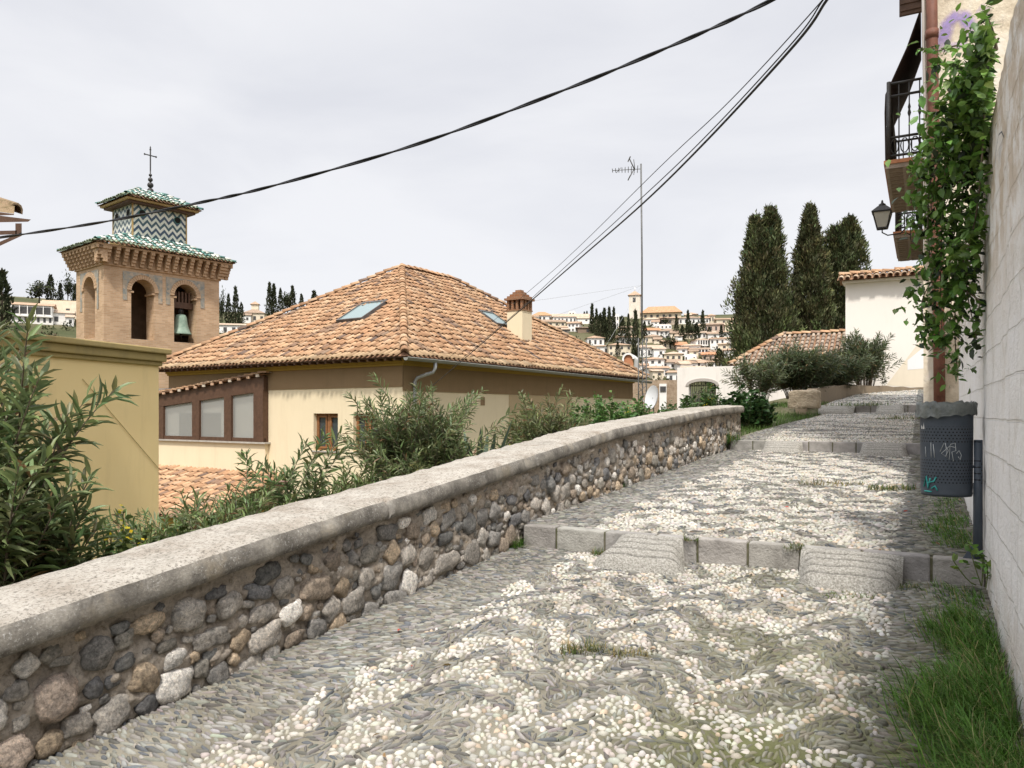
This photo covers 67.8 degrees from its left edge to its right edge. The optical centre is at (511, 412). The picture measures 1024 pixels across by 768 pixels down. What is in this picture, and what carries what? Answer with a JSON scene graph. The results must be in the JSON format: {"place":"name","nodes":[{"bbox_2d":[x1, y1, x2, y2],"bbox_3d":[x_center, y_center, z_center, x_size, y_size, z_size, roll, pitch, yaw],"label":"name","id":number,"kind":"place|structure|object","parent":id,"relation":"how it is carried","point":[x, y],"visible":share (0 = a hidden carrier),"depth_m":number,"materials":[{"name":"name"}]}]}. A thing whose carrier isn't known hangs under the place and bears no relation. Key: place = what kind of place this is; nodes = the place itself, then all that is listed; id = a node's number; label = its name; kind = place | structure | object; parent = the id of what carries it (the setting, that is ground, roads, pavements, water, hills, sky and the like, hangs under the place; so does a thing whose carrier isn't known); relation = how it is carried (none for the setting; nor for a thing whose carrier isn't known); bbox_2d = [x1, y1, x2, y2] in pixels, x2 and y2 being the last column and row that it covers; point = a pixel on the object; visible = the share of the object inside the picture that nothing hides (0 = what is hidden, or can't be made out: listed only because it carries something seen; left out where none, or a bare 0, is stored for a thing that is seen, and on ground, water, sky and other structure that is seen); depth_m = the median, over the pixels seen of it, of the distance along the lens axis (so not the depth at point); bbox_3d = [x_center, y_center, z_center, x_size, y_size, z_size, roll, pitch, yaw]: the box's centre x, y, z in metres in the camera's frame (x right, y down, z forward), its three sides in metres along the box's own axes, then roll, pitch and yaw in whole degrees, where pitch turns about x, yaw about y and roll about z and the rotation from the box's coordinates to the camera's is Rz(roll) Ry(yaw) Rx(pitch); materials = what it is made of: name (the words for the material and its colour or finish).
{"place":"outdoors","nodes":[
{"label":"outdoors","id":0,"kind":"place"},
{"bbox_2d":[0,296,787,544],"bbox_3d":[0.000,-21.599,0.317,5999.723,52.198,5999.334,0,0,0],"label":"ground","id":1,"kind":"structure","parent":0,"point":[70,332],"depth_m":241.02,"materials":[{"name":"plant"}]},
{"bbox_2d":[0,268,17,329],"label":"cypress tree","id":2,"kind":"object","parent":1,"relation":"on","point":[5,298],"visible":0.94,"depth_m":216.21,"materials":[{"name":"green plant"}]},
{"bbox_2d":[10,302,56,324],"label":"hill house","id":3,"kind":"structure","parent":1,"relation":"on","point":[44,313],"depth_m":230.68,"materials":[{"name":"paint"}]},
{"bbox_2d":[12,306,50,314],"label":"window","id":4,"kind":"structure","parent":3,"relation":"in","point":[47,311],"depth_m":230.03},
{"bbox_2d":[26,280,56,302],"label":"broad tree","id":5,"kind":"object","parent":1,"relation":"on","point":[39,289],"visible":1,"depth_m":265.17,"materials":[{"name":"green plant"}]},
{"bbox_2d":[44,273,57,299],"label":"cypress tree","id":6,"kind":"object","parent":1,"relation":"on","point":[50,282],"visible":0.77,"depth_m":270.10,"materials":[{"name":"green plant"}]},
{"bbox_2d":[40,300,75,320],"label":"hill house","id":7,"kind":"structure","parent":1,"relation":"on","point":[66,305],"depth_m":242.21,"materials":[{"name":"paint"}]},
{"bbox_2d":[0,456,120,578],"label":"oleander","id":8,"kind":"object","parent":1,"relation":"on","point":[71,550],"visible":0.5,"depth_m":4.55,"materials":[{"name":"green plant"}]},
{"bbox_2d":[53,310,75,326],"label":"hill house","id":9,"kind":"structure","parent":1,"relation":"on","point":[61,316],"depth_m":234.27,"materials":[{"name":"paint"}]},
{"bbox_2d":[56,269,75,300],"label":"broad tree","id":10,"kind":"object","parent":1,"relation":"on","point":[68,286],"visible":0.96,"depth_m":277.49,"materials":[{"name":"green plant"}]},
{"bbox_2d":[0,303,139,586],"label":"oleander","id":11,"kind":"object","parent":1,"relation":"on","point":[37,471],"visible":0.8,"depth_m":4.38,"materials":[{"name":"green plant"}]},
{"bbox_2d":[26,531,120,578],"bbox_3d":[-2.682,1.199,4.779,0.953,0.946,0.968,0,0,0],"label":"weed clump","id":12,"kind":"object","parent":1,"relation":"on","point":[103,546],"visible":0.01,"depth_m":4.83,"materials":[{"name":"green plant"}]},
{"bbox_2d":[0,330,171,559],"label":"yellow building","id":13,"kind":"structure","parent":1,"relation":"on","point":[125,458],"depth_m":12.91,"materials":[{"name":"paint"}]},
{"bbox_2d":[0,197,30,245],"bbox_3d":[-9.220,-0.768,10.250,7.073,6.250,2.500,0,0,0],"label":"timber eave","id":14,"kind":"object","parent":13,"relation":"attached to","point":[7,207],"visible":0.92,"depth_m":9.00,"materials":[{"name":"brown paint"}]},
{"bbox_2d":[0,0,774,238],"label":"twisted cable","id":15,"kind":"object","parent":14,"relation":"attached to","point":[681,41],"visible":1,"depth_m":6.16,"materials":[{"name":"rubber"}]},
{"bbox_2d":[92,504,164,558],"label":"weed clump","id":16,"kind":"object","parent":1,"relation":"on","point":[122,547],"visible":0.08,"depth_m":5.01,"materials":[{"name":"green plant"}]},
{"bbox_2d":[57,146,236,388],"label":"bell tower","id":17,"kind":"structure","parent":1,"relation":"on","point":[133,275],"depth_m":34.90,"materials":[{"name":"brick"}]},
{"bbox_2d":[174,291,192,336],"bbox_3d":[-15.704,-4.650,36.124,0.936,2.140,0.936,0,0,-6],"label":"bronze bell","id":18,"kind":"object","parent":17,"relation":"hanging from","point":[181,303],"visible":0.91,"depth_m":35.98,"materials":[{"name":"metal"}]},
{"bbox_2d":[131,508,217,546],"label":"weed clump","id":19,"kind":"object","parent":1,"relation":"on","point":[205,523],"visible":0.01,"depth_m":5.53,"materials":[{"name":"green plant"}]},
{"bbox_2d":[78,448,303,557],"bbox_3d":[-2.479,1.016,6.141,1.948,1.453,1.782,0,0,-20],"label":"oleander","id":20,"kind":"object","parent":1,"relation":"on","point":[227,512],"visible":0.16,"depth_m":6.19,"materials":[{"name":"green plant"}]},
{"bbox_2d":[219,286,226,322],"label":"cypress tree","id":21,"kind":"object","parent":1,"relation":"on","point":[222,305],"visible":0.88,"depth_m":268.54,"materials":[{"name":"green plant"}]},
{"bbox_2d":[224,294,232,322],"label":"cypress tree","id":22,"kind":"object","parent":1,"relation":"on","point":[228,307],"visible":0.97,"depth_m":270.18,"materials":[{"name":"green plant"}]},
{"bbox_2d":[219,323,250,332],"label":"hill house","id":23,"kind":"structure","parent":1,"relation":"on","point":[223,327],"depth_m":256.76,"materials":[{"name":"paint"}]},
{"bbox_2d":[230,285,240,323],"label":"cypress tree","id":24,"kind":"object","parent":1,"relation":"on","point":[236,315],"visible":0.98,"depth_m":271.61,"materials":[{"name":"green plant"}]},
{"bbox_2d":[242,301,266,322],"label":"hill house","id":25,"kind":"structure","parent":1,"relation":"on","point":[254,313],"depth_m":288.76,"materials":[{"name":"paint"}]},
{"bbox_2d":[264,282,273,315],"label":"cypress tree","id":26,"kind":"object","parent":1,"relation":"on","point":[269,299],"visible":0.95,"depth_m":305.92,"materials":[{"name":"green plant"}]},
{"bbox_2d":[235,425,354,508],"bbox_3d":[-1.970,0.884,6.946,1.084,1.571,0.825,0,0,0],"label":"oleander","id":27,"kind":"object","parent":1,"relation":"on","point":[308,488],"visible":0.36,"depth_m":6.85,"materials":[{"name":"green plant"}]},
{"bbox_2d":[299,459,396,496],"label":"oleander","id":28,"kind":"object","parent":1,"relation":"on","point":[356,480],"visible":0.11,"depth_m":7.77,"materials":[{"name":"green plant"}]},
{"bbox_2d":[0,316,728,406],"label":"hillside scrub","id":29,"kind":"object","parent":1,"relation":"on","point":[70,322],"visible":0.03,"depth_m":226.86,"materials":[{"name":"green plant"}]},
{"bbox_2d":[0,405,743,767],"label":"parapet wall","id":30,"kind":"structure","parent":1,"relation":"on","point":[100,647],"depth_m":4.12,"materials":[{"name":"stone"}]},
{"bbox_2d":[159,263,651,535],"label":"tiled house","id":31,"kind":"structure","parent":1,"relation":"on","point":[273,385],"depth_m":26.91,"materials":[{"name":"tile"}]},
{"bbox_2d":[312,413,337,452],"bbox_3d":[-5.974,0.647,24.640,1.221,1.253,0.270,0,0,33],"label":"window","id":32,"kind":"structure","parent":31,"relation":"in","point":[330,420],"depth_m":24.72,"materials":[{"name":"brown wood"}]},
{"bbox_2d":[351,413,377,453],"bbox_3d":[-4.507,0.647,23.672,1.134,1.253,0.270,0,0,33],"label":"window","id":33,"kind":"structure","parent":31,"relation":"in","point":[357,422],"depth_m":23.92,"materials":[{"name":"brown wood"}]},
{"bbox_2d":[422,0,827,393],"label":"overhead cable","id":34,"kind":"object","parent":31,"relation":"attached to","point":[756,87],"visible":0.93,"depth_m":6.57,"materials":[{"name":"rubber"}]},
{"bbox_2d":[450,0,822,356],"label":"overhead cable","id":35,"kind":"object","parent":31,"relation":"attached to","point":[689,138],"visible":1,"depth_m":6.50,"materials":[{"name":"rubber"}]},
{"bbox_2d":[456,0,823,363],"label":"overhead cable","id":36,"kind":"object","parent":31,"relation":"attached to","point":[691,150],"visible":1,"depth_m":6.59,"materials":[{"name":"rubber"}]},
{"bbox_2d":[337,373,519,480],"bbox_3d":[-0.906,0.484,8.231,2.041,1.804,1.698,0,0,0],"label":"oleander","id":37,"kind":"object","parent":1,"relation":"on","point":[415,444],"visible":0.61,"depth_m":7.97,"materials":[{"name":"green plant"}]},
{"bbox_2d":[442,421,543,455],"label":"agave","id":38,"kind":"object","parent":1,"relation":"on","point":[494,440],"visible":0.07,"depth_m":8.41,"materials":[{"name":"green plant"}]},
{"bbox_2d":[475,428,531,454],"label":"weed clump","id":39,"kind":"object","parent":1,"relation":"on","point":[516,436],"visible":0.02,"depth_m":9.35,"materials":[{"name":"green plant"}]},
{"bbox_2d":[489,382,593,444],"bbox_3d":[0.347,0.400,10.412,1.385,1.583,1.500,0,0,-44],"label":"oleander","id":40,"kind":"object","parent":1,"relation":"on","point":[534,427],"visible":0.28,"depth_m":10.22,"materials":[{"name":"green plant"}]},
{"bbox_2d":[551,314,592,323],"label":"hill house","id":41,"kind":"structure","parent":1,"relation":"on","point":[584,318],"depth_m":298.99,"materials":[{"name":"paint"}]},
{"bbox_2d":[536,156,646,412],"bbox_3d":[2.824,-4.166,27.675,2.662,8.995,8.980,0,0,-14],"label":"television aerial","id":42,"kind":"object","parent":1,"relation":"on","point":[628,169],"visible":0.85,"depth_m":25.98,"materials":[{"name":"metal"}]},
{"bbox_2d":[584,336,604,344],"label":"hill house","id":43,"kind":"structure","parent":1,"relation":"on","point":[595,340],"depth_m":251.01,"materials":[{"name":"paint"}]},
{"bbox_2d":[595,313,605,339],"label":"cypress tree","id":44,"kind":"object","parent":1,"relation":"on","point":[600,323],"visible":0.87,"depth_m":253.47,"materials":[{"name":"green plant"}]},
{"bbox_2d":[563,390,652,425],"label":"weed clump","id":45,"kind":"object","parent":1,"relation":"on","point":[601,414],"visible":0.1,"depth_m":12.44,"materials":[{"name":"green plant"}]},
{"bbox_2d":[606,306,612,341],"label":"cypress tree","id":46,"kind":"object","parent":1,"relation":"on","point":[608,324],"visible":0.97,"depth_m":255.05,"materials":[{"name":"green plant"}]},
{"bbox_2d":[606,343,630,355],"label":"hill house","id":47,"kind":"structure","parent":1,"relation":"on","point":[625,348],"depth_m":234.53,"materials":[{"name":"paint"}]},
{"bbox_2d":[615,316,628,343],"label":"cypress tree","id":48,"kind":"object","parent":1,"relation":"on","point":[623,325],"visible":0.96,"depth_m":249.01,"materials":[{"name":"green plant"}]},
{"bbox_2d":[622,353,637,368],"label":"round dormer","id":49,"kind":"object","parent":1,"relation":"on","point":[628,358],"visible":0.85,"depth_m":59.98,"materials":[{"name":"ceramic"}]},
{"bbox_2d":[630,309,640,355],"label":"cypress tree","id":50,"kind":"object","parent":1,"relation":"on","point":[635,325],"visible":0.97,"depth_m":232.64,"materials":[{"name":"green plant"}]},
{"bbox_2d":[636,345,666,357],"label":"hill house","id":51,"kind":"structure","parent":1,"relation":"on","point":[658,350],"depth_m":230.37,"materials":[{"name":"paint"}]},
{"bbox_2d":[639,357,665,372],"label":"hill house","id":52,"kind":"structure","parent":1,"relation":"on","point":[653,361],"depth_m":213.31,"materials":[{"name":"paint"}]},
{"bbox_2d":[644,334,661,343],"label":"hill house","id":53,"kind":"structure","parent":1,"relation":"on","point":[654,339],"depth_m":252.43,"materials":[{"name":"paint"}]},
{"bbox_2d":[632,380,676,413],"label":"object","id":54,"kind":"object","parent":1,"relation":"on","point":[667,391],"visible":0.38,"depth_m":51.83,"materials":[{"name":"paint"}]},
{"bbox_2d":[628,291,682,318],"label":"hill church","id":55,"kind":"structure","parent":1,"relation":"on","point":[659,311],"depth_m":317.22,"materials":[{"name":"paint"}]},
{"bbox_2d":[643,366,669,379],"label":"hill house","id":56,"kind":"structure","parent":1,"relation":"on","point":[655,371],"depth_m":205.22,"materials":[{"name":"paint"}]},
{"bbox_2d":[657,328,678,338],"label":"hill house","id":57,"kind":"structure","parent":1,"relation":"on","point":[663,332],"depth_m":259.97,"materials":[{"name":"paint"}]},
{"bbox_2d":[663,351,683,359],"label":"hill house","id":58,"kind":"structure","parent":1,"relation":"on","point":[674,355],"depth_m":224.12,"materials":[{"name":"paint"}]},
{"bbox_2d":[674,360,698,369],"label":"hill house","id":59,"kind":"structure","parent":1,"relation":"on","point":[678,364],"depth_m":208.28,"materials":[{"name":"paint"}]},
{"bbox_2d":[677,344,701,355],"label":"hill house","id":60,"kind":"structure","parent":1,"relation":"on","point":[683,349],"depth_m":232.35,"materials":[{"name":"paint"}]},
{"bbox_2d":[688,338,709,347],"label":"hill house","id":61,"kind":"structure","parent":1,"relation":"on","point":[704,343],"depth_m":237.45,"materials":[{"name":"paint"}]},
{"bbox_2d":[678,382,725,407],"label":"weed clump","id":62,"kind":"object","parent":1,"relation":"on","point":[706,399],"visible":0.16,"depth_m":17.96,"materials":[{"name":"green plant"}]},
{"bbox_2d":[704,323,733,331],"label":"hill house","id":63,"kind":"structure","parent":1,"relation":"on","point":[714,327],"depth_m":269.15,"materials":[{"name":"paint"}]},
{"bbox_2d":[709,337,730,349],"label":"hill house","id":64,"kind":"structure","parent":1,"relation":"on","point":[720,343],"depth_m":234.41,"materials":[{"name":"paint"}]},
{"bbox_2d":[677,366,791,408],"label":"garden wall","id":65,"kind":"structure","parent":1,"relation":"on","point":[687,377],"depth_m":30.36,"materials":[{"name":"white paint"}]},
{"bbox_2d":[699,202,806,405],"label":"cypress tree","id":66,"kind":"object","parent":1,"relation":"on","point":[763,296],"visible":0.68,"depth_m":45.15,"materials":[{"name":"green plant"}]},
{"bbox_2d":[524,524,983,586],"bbox_3d":[1.622,1.098,5.843,3.404,0.262,0.137,0,0,28],"label":"stone step","id":67,"kind":"object","parent":1,"relation":"on","point":[776,555],"visible":0.52,"depth_m":5.73,"materials":[{"name":"stone"}]},
{"bbox_2d":[727,329,844,365],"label":"tiled house","id":68,"kind":"structure","parent":1,"relation":"on","point":[810,341],"depth_m":34.19,"materials":[{"name":"tile"}]},
{"bbox_2d":[755,336,854,398],"bbox_3d":[8.666,-1.403,23.005,2.830,1.968,2.900,0,0,16],"label":"oleander","id":69,"kind":"object","parent":1,"relation":"on","point":[811,368],"visible":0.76,"depth_m":22.37,"materials":[{"name":"green plant"}]},
{"bbox_2d":[788,199,843,334],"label":"cypress tree","id":70,"kind":"object","parent":1,"relation":"on","point":[811,269],"visible":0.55,"depth_m":46.28,"materials":[{"name":"green plant"}]},
{"bbox_2d":[730,440,919,454],"bbox_3d":[5.430,0.617,12.880,3.394,0.266,0.134,0,0,28],"label":"stone step","id":71,"kind":"object","parent":1,"relation":"on","point":[855,447],"visible":0.48,"depth_m":12.89,"materials":[{"name":"stone"}]},
{"bbox_2d":[821,213,872,332],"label":"cypress tree","id":72,"kind":"object","parent":1,"relation":"on","point":[846,245],"visible":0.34,"depth_m":47.25,"materials":[{"name":"green plant"}]},
{"bbox_2d":[816,345,880,388],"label":"oleander","id":73,"kind":"object","parent":1,"relation":"on","point":[855,369],"visible":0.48,"depth_m":23.92,"materials":[{"name":"green plant"}]},
{"bbox_2d":[795,384,922,414],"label":"kerb wall","id":74,"kind":"structure","parent":1,"relation":"on","point":[832,393],"depth_m":24.05,"materials":[{"name":"concrete"}]},
{"bbox_2d":[837,265,922,387],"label":"white building","id":75,"kind":"structure","parent":1,"relation":"on","point":[873,300],"depth_m":27.07,"materials":[{"name":"paint"}]},
{"bbox_2d":[854,405,915,412],"bbox_3d":[9.442,-0.064,19.634,2.634,0.286,0.136,0,0,28],"label":"stone step","id":76,"kind":"object","parent":1,"relation":"on","point":[871,409],"visible":0.32,"depth_m":19.65,"materials":[{"name":"stone"}]},
{"bbox_2d":[852,494,1023,767],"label":"grass","id":77,"kind":"structure","parent":1,"relation":"on","point":[969,697],"depth_m":3.23,"materials":[{"name":"plant"}]},
{"bbox_2d":[950,541,991,587],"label":"wall sprig","id":78,"kind":"object","parent":77,"relation":"on","point":[975,550],"depth_m":4.75,"materials":[{"name":"green plant"}]},
{"bbox_2d":[884,0,1017,402],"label":"balcony building","id":79,"kind":"structure","parent":1,"relation":"on","point":[936,14],"depth_m":9.20,"materials":[{"name":"brown paint"}]},
{"bbox_2d":[871,200,910,239],"bbox_3d":[6.446,-3.274,12.941,0.603,0.728,0.322,0,0,28],"label":"wall lantern","id":80,"kind":"object","parent":79,"relation":"attached to","point":[882,213],"depth_m":12.92,"materials":[{"name":"metal"}]},
{"bbox_2d":[958,0,1023,727],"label":"block wall","id":81,"kind":"structure","parent":1,"relation":"on","point":[994,384],"depth_m":3.81,"materials":[{"name":"concrete"}]},
{"bbox_2d":[885,0,1002,393],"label":"climbing plant","id":82,"kind":"object","parent":81,"relation":"attached to","point":[970,95],"visible":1,"depth_m":4.92,"materials":[{"name":"green plant"}]},
{"bbox_2d":[0,0,922,316],"label":"sky","id":83,"kind":"structure","parent":0,"point":[228,97],"materials":[{"name":"white"}]},
{"bbox_2d":[26,545,1023,767],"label":"path","id":84,"kind":"structure","parent":0,"point":[510,686],"depth_m":3.65,"materials":[{"name":"stone"}]},
{"bbox_2d":[113,491,992,756],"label":"leaf litter","id":85,"kind":"object","parent":84,"relation":"on","point":[447,664],"visible":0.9,"depth_m":4.40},
{"bbox_2d":[554,635,610,657],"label":"grass tuft","id":86,"kind":"object","parent":84,"relation":"on","point":[570,647],"visible":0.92,"depth_m":4.03,"materials":[{"name":"plant"}]},
{"bbox_2d":[604,644,658,659],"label":"grass tuft","id":87,"kind":"object","parent":84,"relation":"on","point":[630,652],"visible":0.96,"depth_m":3.98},
{"bbox_2d":[593,533,685,574],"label":"concrete ramp","id":88,"kind":"structure","parent":84,"relation":"on","point":[655,554],"depth_m":5.75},
{"bbox_2d":[798,548,903,593],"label":"concrete ramp","id":89,"kind":"structure","parent":84,"relation":"on","point":[856,571],"depth_m":5.11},
{"bbox_2d":[640,385,657,413],"bbox_3d":[3.819,0.044,20.989,0.490,1.606,0.488,0,0,20],"label":"satellite dish","id":90,"kind":"object","parent":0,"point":[651,396],"visible":0.84,"depth_m":21.03,"materials":[{"name":"metal"}]},
{"bbox_2d":[526,450,984,558],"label":"path","id":91,"kind":"structure","parent":0,"point":[725,490],"depth_m":7.51,"materials":[{"name":"stone"}]},
{"bbox_2d":[761,441,802,452],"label":"concrete ramp","id":92,"kind":"structure","parent":91,"relation":"on","point":[783,446],"depth_m":12.97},
{"bbox_2d":[796,478,863,486],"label":"grass tuft","id":93,"kind":"object","parent":91,"relation":"on","point":[833,483],"visible":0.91,"depth_m":8.85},
{"bbox_2d":[859,442,908,456],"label":"concrete ramp","id":94,"kind":"structure","parent":91,"relation":"on","point":[884,449],"depth_m":12.22,"materials":[{"name":"concrete"}]},
{"bbox_2d":[865,482,916,490],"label":"grass tuft","id":95,"kind":"object","parent":91,"relation":"on","point":[892,487],"visible":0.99,"depth_m":8.36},
{"bbox_2d":[915,400,985,563],"bbox_3d":[2.982,0.458,5.187,0.425,1.084,0.372,0,0,28],"label":"litter bin","id":96,"kind":"object","parent":91,"relation":"on","point":[947,466],"visible":0.98,"depth_m":5.05,"materials":[{"name":"metal"}]},
{"bbox_2d":[741,400,828,435],"bbox_3d":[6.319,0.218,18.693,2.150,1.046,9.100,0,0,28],"label":"grass bank","id":97,"kind":"structure","parent":0,"point":[785,409],"depth_m":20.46,"materials":[{"name":"plant"}]},
{"bbox_2d":[655,395,698,412],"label":"weed clump","id":98,"kind":"object","parent":97,"relation":"on","point":[666,409],"visible":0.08,"depth_m":15.87,"materials":[{"name":"green plant"}]},
{"bbox_2d":[720,384,777,427],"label":"mallow bush","id":99,"kind":"object","parent":97,"relation":"on","point":[758,411],"visible":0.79,"depth_m":16.68,"materials":[{"name":"green plant"}]},
{"bbox_2d":[721,351,796,403],"bbox_3d":[7.068,-1.053,21.977,2.126,1.571,2.255,0,0,0],"label":"oleander","id":100,"kind":"object","parent":97,"relation":"on","point":[767,376],"visible":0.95,"depth_m":21.78,"materials":[{"name":"green plant"}]},
{"bbox_2d":[788,389,820,408],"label":"stone block","id":101,"kind":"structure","parent":97,"relation":"on","point":[804,399],"depth_m":19.28,"materials":[{"name":"stone"}]},
{"bbox_2d":[736,412,919,442],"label":"path","id":102,"kind":"structure","parent":0,"point":[861,427],"depth_m":15.15,"materials":[{"name":"stone"}]},
{"bbox_2d":[818,405,854,413],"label":"concrete ramp","id":103,"kind":"structure","parent":102,"relation":"on","point":[832,409],"depth_m":19.73,"materials":[{"name":"concrete"}]},
{"bbox_2d":[875,405,903,413],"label":"concrete ramp","id":104,"kind":"structure","parent":102,"relation":"on","point":[890,409],"depth_m":19.14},
{"bbox_2d":[825,389,922,404],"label":"path","id":105,"kind":"structure","parent":0,"point":[909,397],"depth_m":22.25,"materials":[{"name":"stone"}]},
{"bbox_2d":[831,327,904,385],"bbox_3d":[12.202,-1.840,26.072,2.244,2.354,2.147,0,0,-37],"label":"oleander","id":106,"kind":"object","parent":105,"relation":"on","point":[876,348],"visible":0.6,"depth_m":25.75,"materials":[{"name":"green plant"}]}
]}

